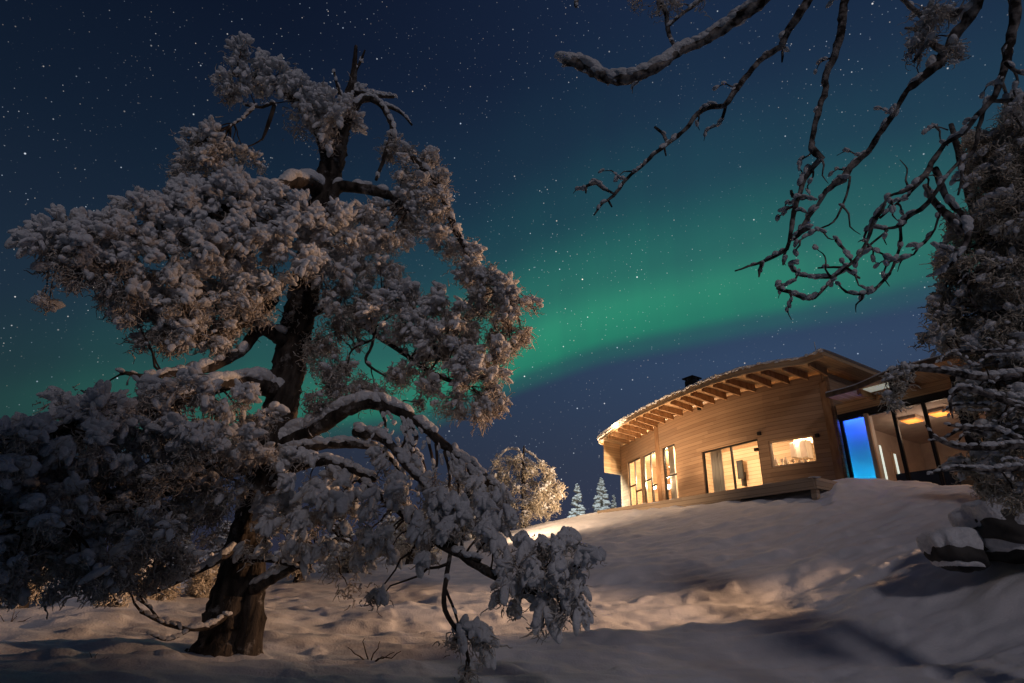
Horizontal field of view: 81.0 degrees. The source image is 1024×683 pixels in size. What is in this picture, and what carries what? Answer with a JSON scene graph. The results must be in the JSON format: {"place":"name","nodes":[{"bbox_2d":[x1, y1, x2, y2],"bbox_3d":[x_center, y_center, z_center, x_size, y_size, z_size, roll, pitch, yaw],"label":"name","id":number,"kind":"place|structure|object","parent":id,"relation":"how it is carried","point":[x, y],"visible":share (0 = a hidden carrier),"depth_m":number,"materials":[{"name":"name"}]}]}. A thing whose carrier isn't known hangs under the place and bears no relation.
{"place":"outdoors","nodes":[
{"label":"outdoors","id":0,"kind":"place"},
{"bbox_2d":[0,478,1023,682],"bbox_3d":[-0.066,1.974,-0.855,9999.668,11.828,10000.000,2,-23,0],"label":"snow ground","id":1,"kind":"structure","parent":0,"point":[844,580],"depth_m":9.25,"materials":[{"name":"white snow"}]},
{"bbox_2d":[0,611,30,621],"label":"dead twig","id":2,"kind":"object","parent":1,"relation":"on","point":[14,618],"visible":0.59,"depth_m":8.69,"materials":[{"name":"brown wood"}]},
{"bbox_2d":[0,567,49,608],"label":"frosted bush","id":3,"kind":"object","parent":1,"relation":"on","point":[30,598],"visible":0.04,"depth_m":9.64,"materials":[{"name":"white plant"}]},
{"bbox_2d":[81,591,133,607],"bbox_3d":[-6.798,4.322,10.235,0.702,0.786,1.192,2,-23,0],"label":"frosted bush","id":4,"kind":"object","parent":1,"relation":"on","point":[116,603],"visible":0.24,"depth_m":10.11,"materials":[{"name":"white plant"}]},
{"bbox_2d":[129,559,183,600],"bbox_3d":[-6.781,4.610,11.343,1.111,1.179,1.342,2,-23,0],"label":"frosted bush","id":5,"kind":"object","parent":1,"relation":"on","point":[170,594],"visible":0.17,"depth_m":11.33,"materials":[{"name":"white plant"}]},
{"bbox_2d":[164,534,195,570],"bbox_3d":[-15.034,9.520,26.689,2.764,3.908,2.549,18,-28,-32],"label":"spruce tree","id":6,"kind":"object","parent":1,"relation":"on","point":[188,542],"visible":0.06,"depth_m":26.89,"materials":[{"name":"white plant"}]},
{"bbox_2d":[179,552,219,597],"bbox_3d":[-6.432,5.032,12.540,0.877,1.226,1.222,2,-23,0],"label":"frosted bush","id":7,"kind":"object","parent":1,"relation":"on","point":[202,584],"visible":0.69,"depth_m":12.30,"materials":[{"name":"white plant"}]},
{"bbox_2d":[190,520,231,568],"bbox_3d":[-12.113,8.975,24.817,2.252,3.032,2.554,12,-25,-22],"label":"tree","id":8,"kind":"object","parent":1,"relation":"on","point":[224,537],"visible":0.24,"depth_m":24.77,"materials":[{"name":"white plant"}]},
{"bbox_2d":[269,528,309,567],"bbox_3d":[-10.014,9.612,27.710,2.091,3.305,2.094,16,-27,-29],"label":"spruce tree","id":9,"kind":"object","parent":1,"relation":"on","point":[275,554],"visible":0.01,"depth_m":27.23,"materials":[{"name":"white plant"}]},
{"bbox_2d":[278,540,319,582],"bbox_3d":[-5.374,5.579,15.178,1.077,1.289,1.081,-9,-26,24],"label":"frosted bush","id":10,"kind":"object","parent":1,"relation":"on","point":[298,577],"visible":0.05,"depth_m":14.94,"materials":[{"name":"white plant"}]},
{"bbox_2d":[0,31,605,682],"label":"pine tree","id":11,"kind":"object","parent":1,"relation":"on","point":[66,517],"visible":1,"depth_m":7.38,"materials":[{"name":"white plant"}]},
{"bbox_2d":[314,513,354,564],"bbox_3d":[-8.654,10.099,30.320,2.681,4.175,2.531,2,-23,0],"label":"tree","id":12,"kind":"object","parent":1,"relation":"on","point":[332,536],"visible":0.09,"depth_m":30.03,"materials":[{"name":"white plant"}]},
{"bbox_2d":[320,541,379,573],"bbox_3d":[-4.665,6.420,17.399,1.558,1.257,1.910,2,-23,0],"label":"frosted bush","id":13,"kind":"object","parent":1,"relation":"on","point":[345,558],"visible":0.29,"depth_m":17.13,"materials":[{"name":"white plant"}]},
{"bbox_2d":[348,638,400,661],"bbox_3d":[-1.700,3.860,7.444,0.650,0.310,0.169,4,-23,-4],"label":"dead twig","id":14,"kind":"object","parent":1,"relation":"on","point":[381,657],"visible":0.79,"depth_m":7.45,"materials":[{"name":"brown wood"}]},
{"bbox_2d":[378,509,405,557],"bbox_3d":[-5.759,9.384,28.099,2.580,3.270,2.667,2,-23,0],"label":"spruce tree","id":15,"kind":"object","parent":1,"relation":"on","point":[386,517],"visible":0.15,"depth_m":28.13,"materials":[{"name":"white plant"}]},
{"bbox_2d":[382,516,441,564],"bbox_3d":[-3.264,6.281,18.896,2.348,1.798,1.758,12,-25,-21],"label":"frosted bush","id":16,"kind":"object","parent":1,"relation":"on","point":[404,549],"visible":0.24,"depth_m":18.63,"materials":[{"name":"white plant"}]},
{"bbox_2d":[437,473,471,544],"bbox_3d":[-1.930,5.812,20.220,2.087,2.895,1.478,10,-25,-19],"label":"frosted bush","id":17,"kind":"object","parent":1,"relation":"on","point":[446,484],"visible":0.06,"depth_m":20.52,"materials":[{"name":"white plant"}]},
{"bbox_2d":[445,516,478,544],"bbox_3d":[-2.168,9.517,29.545,2.681,3.291,2.380,20,-29,-35],"label":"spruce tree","id":18,"kind":"object","parent":1,"relation":"on","point":[467,537],"visible":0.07,"depth_m":28.88,"materials":[{"name":"white plant"}]},
{"bbox_2d":[460,493,468,545],"bbox_3d":[-1.442,5.652,18.203,0.309,2.355,0.331,-16,-29,36],"label":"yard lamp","id":19,"kind":"object","parent":1,"relation":"on","point":[462,536],"visible":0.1,"depth_m":18.04,"materials":[{"name":"black metal"}]},
{"bbox_2d":[486,446,568,529],"bbox_3d":[0.450,6.293,25.541,3.913,3.805,2.242,2,-23,0],"label":"weeping pine","id":20,"kind":"object","parent":1,"relation":"on","point":[544,492],"visible":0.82,"depth_m":25.45,"materials":[{"name":"white plant"}]},
{"bbox_2d":[567,483,585,517],"bbox_3d":[4.175,11.825,38.295,2.270,5.446,2.297,2,-23,0],"label":"spruce tree","id":21,"kind":"object","parent":1,"relation":"on","point":[579,509],"visible":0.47,"depth_m":38.60,"materials":[{"name":"white plant"}]},
{"bbox_2d":[592,477,610,512],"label":"spruce tree","id":22,"kind":"object","parent":1,"relation":"on","point":[601,503],"visible":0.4,"depth_m":40.63,"materials":[{"name":"white plant"}]},
{"bbox_2d":[611,495,616,507],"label":"spruce tree","id":23,"kind":"object","parent":1,"relation":"on","point":[613,505],"visible":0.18,"depth_m":42.34,"materials":[{"name":"white plant"}]},
{"bbox_2d":[554,0,1023,319],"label":"bare birch","id":24,"kind":"object","parent":1,"relation":"on","point":[931,16],"visible":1,"depth_m":3.66,"materials":[{"name":"brown plant"}]},
{"bbox_2d":[597,342,1023,513],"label":"house","id":25,"kind":"structure","parent":1,"relation":"on","point":[757,418],"depth_m":20.26,"materials":[{"name":"brown wood"}]},
{"bbox_2d":[628,457,641,505],"bbox_3d":[5.696,6.802,27.435,0.066,2.793,1.429,7,-24,-12],"label":"window","id":26,"kind":"structure","parent":25,"relation":"in","point":[635,460],"depth_m":27.84,"materials":[{"name":"brown"}]},
{"bbox_2d":[643,451,656,502],"bbox_3d":[6.075,6.194,25.951,0.066,2.752,1.383,7,-24,-12],"label":"window","id":27,"kind":"structure","parent":25,"relation":"in","point":[653,452],"depth_m":26.32,"materials":[{"name":"brown"}]},
{"bbox_2d":[663,444,677,499],"bbox_3d":[6.452,5.503,24.180,0.068,2.634,0.951,9,-24,-16],"label":"window","id":28,"kind":"structure","parent":25,"relation":"in","point":[672,445],"depth_m":24.55,"materials":[{"name":"brown"}]},
{"bbox_2d":[668,446,677,498],"bbox_3d":[6.619,5.668,24.607,0.092,2.920,0.280,16,-27,-30],"label":"curtain","id":29,"kind":"object","parent":25,"relation":"hanging from","point":[673,482],"visible":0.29,"depth_m":24.70,"materials":[{"name":"white fabric"}]},
{"bbox_2d":[710,450,725,491],"bbox_3d":[7.632,4.788,22.244,0.092,2.720,0.500,16,-27,-30],"label":"curtain","id":30,"kind":"object","parent":25,"relation":"hanging from","point":[717,472],"visible":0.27,"depth_m":22.21,"materials":[{"name":"fabric"}]},
{"bbox_2d":[703,439,762,493],"bbox_3d":[7.832,4.697,21.263,0.070,2.040,2.543,15,-26,-27],"label":"sliding door","id":31,"kind":"structure","parent":25,"relation":"in","point":[730,446],"depth_m":21.52,"materials":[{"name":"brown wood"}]},
{"bbox_2d":[736,460,746,486],"bbox_3d":[9.970,5.701,25.946,0.310,1.079,0.300,16,-27,-29],"label":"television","id":32,"kind":"object","parent":25,"relation":"attached to","point":[741,473],"visible":1,"depth_m":25.87,"materials":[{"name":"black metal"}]},
{"bbox_2d":[769,435,816,466],"bbox_3d":[9.208,3.604,19.635,0.069,0.875,1.470,22,-31,-39],"label":"window","id":33,"kind":"structure","parent":25,"relation":"in","point":[770,443],"depth_m":19.80,"materials":[{"name":"beige"}]},
{"bbox_2d":[789,442,801,458],"bbox_3d":[10.758,4.138,22.763,0.375,0.577,0.234,16,-27,-29],"label":"wall cabinet","id":34,"kind":"object","parent":25,"relation":"attached to","point":[795,451],"depth_m":22.66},
{"bbox_2d":[790,443,795,456],"bbox_3d":[10.610,4.096,22.676,0.023,0.517,0.174,16,-27,-29],"label":"door","id":35,"kind":"structure","parent":34,"relation":"in","point":[792,447],"depth_m":22.66,"materials":[{"name":"white wood"}]},
{"bbox_2d":[799,440,812,458],"bbox_3d":[10.988,4.039,22.420,0.375,0.648,0.249,16,-27,-29],"label":"wall cabinet","id":36,"kind":"object","parent":25,"relation":"attached to","point":[806,449],"depth_m":22.32,"materials":[{"name":"white wood"}]},
{"bbox_2d":[800,441,806,456],"bbox_3d":[10.841,3.996,22.333,0.023,0.588,0.189,16,-27,-29],"label":"door","id":37,"kind":"structure","parent":36,"relation":"in","point":[802,443],"depth_m":22.32,"materials":[{"name":"white wood"}]},
{"bbox_2d":[878,444,887,478],"bbox_3d":[12.018,3.957,19.454,0.113,1.297,0.073,16,-27,-29],"label":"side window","id":38,"kind":"structure","parent":25,"relation":"in","point":[880,450],"depth_m":19.44,"materials":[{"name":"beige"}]},
{"bbox_2d":[890,452,900,480],"bbox_3d":[12.741,4.180,19.873,0.260,1.025,0.073,16,-27,-29],"label":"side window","id":39,"kind":"structure","parent":25,"relation":"in","point":[893,455],"depth_m":19.88,"materials":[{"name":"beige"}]},
{"bbox_2d":[898,414,924,423],"bbox_3d":[12.358,2.411,18.554,0.600,0.118,0.500,16,-27,-29],"label":"ceiling lamp","id":40,"kind":"object","parent":25,"relation":"attached to","point":[911,419],"visible":0.9,"depth_m":18.44,"materials":[{"name":"beige"}]},
{"bbox_2d":[896,468,977,485],"bbox_3d":[12.024,4.175,17.057,1.150,0.850,1.784,16,-27,-29],"label":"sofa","id":41,"kind":"object","parent":25,"relation":"on","point":[922,476],"visible":0.14,"depth_m":16.66,"materials":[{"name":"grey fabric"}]},
{"bbox_2d":[927,407,953,416],"bbox_3d":[12.703,2.107,17.826,0.600,0.118,0.500,16,-27,-29],"label":"ceiling lamp","id":42,"kind":"object","parent":25,"relation":"attached to","point":[936,412],"visible":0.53,"depth_m":17.72,"materials":[{"name":"beige"}]},
{"bbox_2d":[875,82,1023,517],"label":"frosted pine","id":43,"kind":"object","parent":1,"relation":"on","point":[989,293],"visible":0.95,"depth_m":6.65,"materials":[{"name":"white plant"}]},
{"bbox_2d":[916,527,990,572],"bbox_3d":[6.641,3.121,8.981,0.946,0.675,0.719,2,-23,0],"label":"boulder","id":44,"kind":"object","parent":1,"relation":"on","point":[959,549],"visible":1,"depth_m":8.76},
{"bbox_2d":[948,498,1023,563],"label":"boulder","id":45,"kind":"object","parent":1,"relation":"on","point":[1003,539],"visible":0.6,"depth_m":8.78,"materials":[{"name":"grey stone"}]},
{"bbox_2d":[0,0,1023,579],"label":"sky","id":46,"kind":"structure","parent":0,"point":[644,294],"materials":[{"name":"blue"}]}
]}

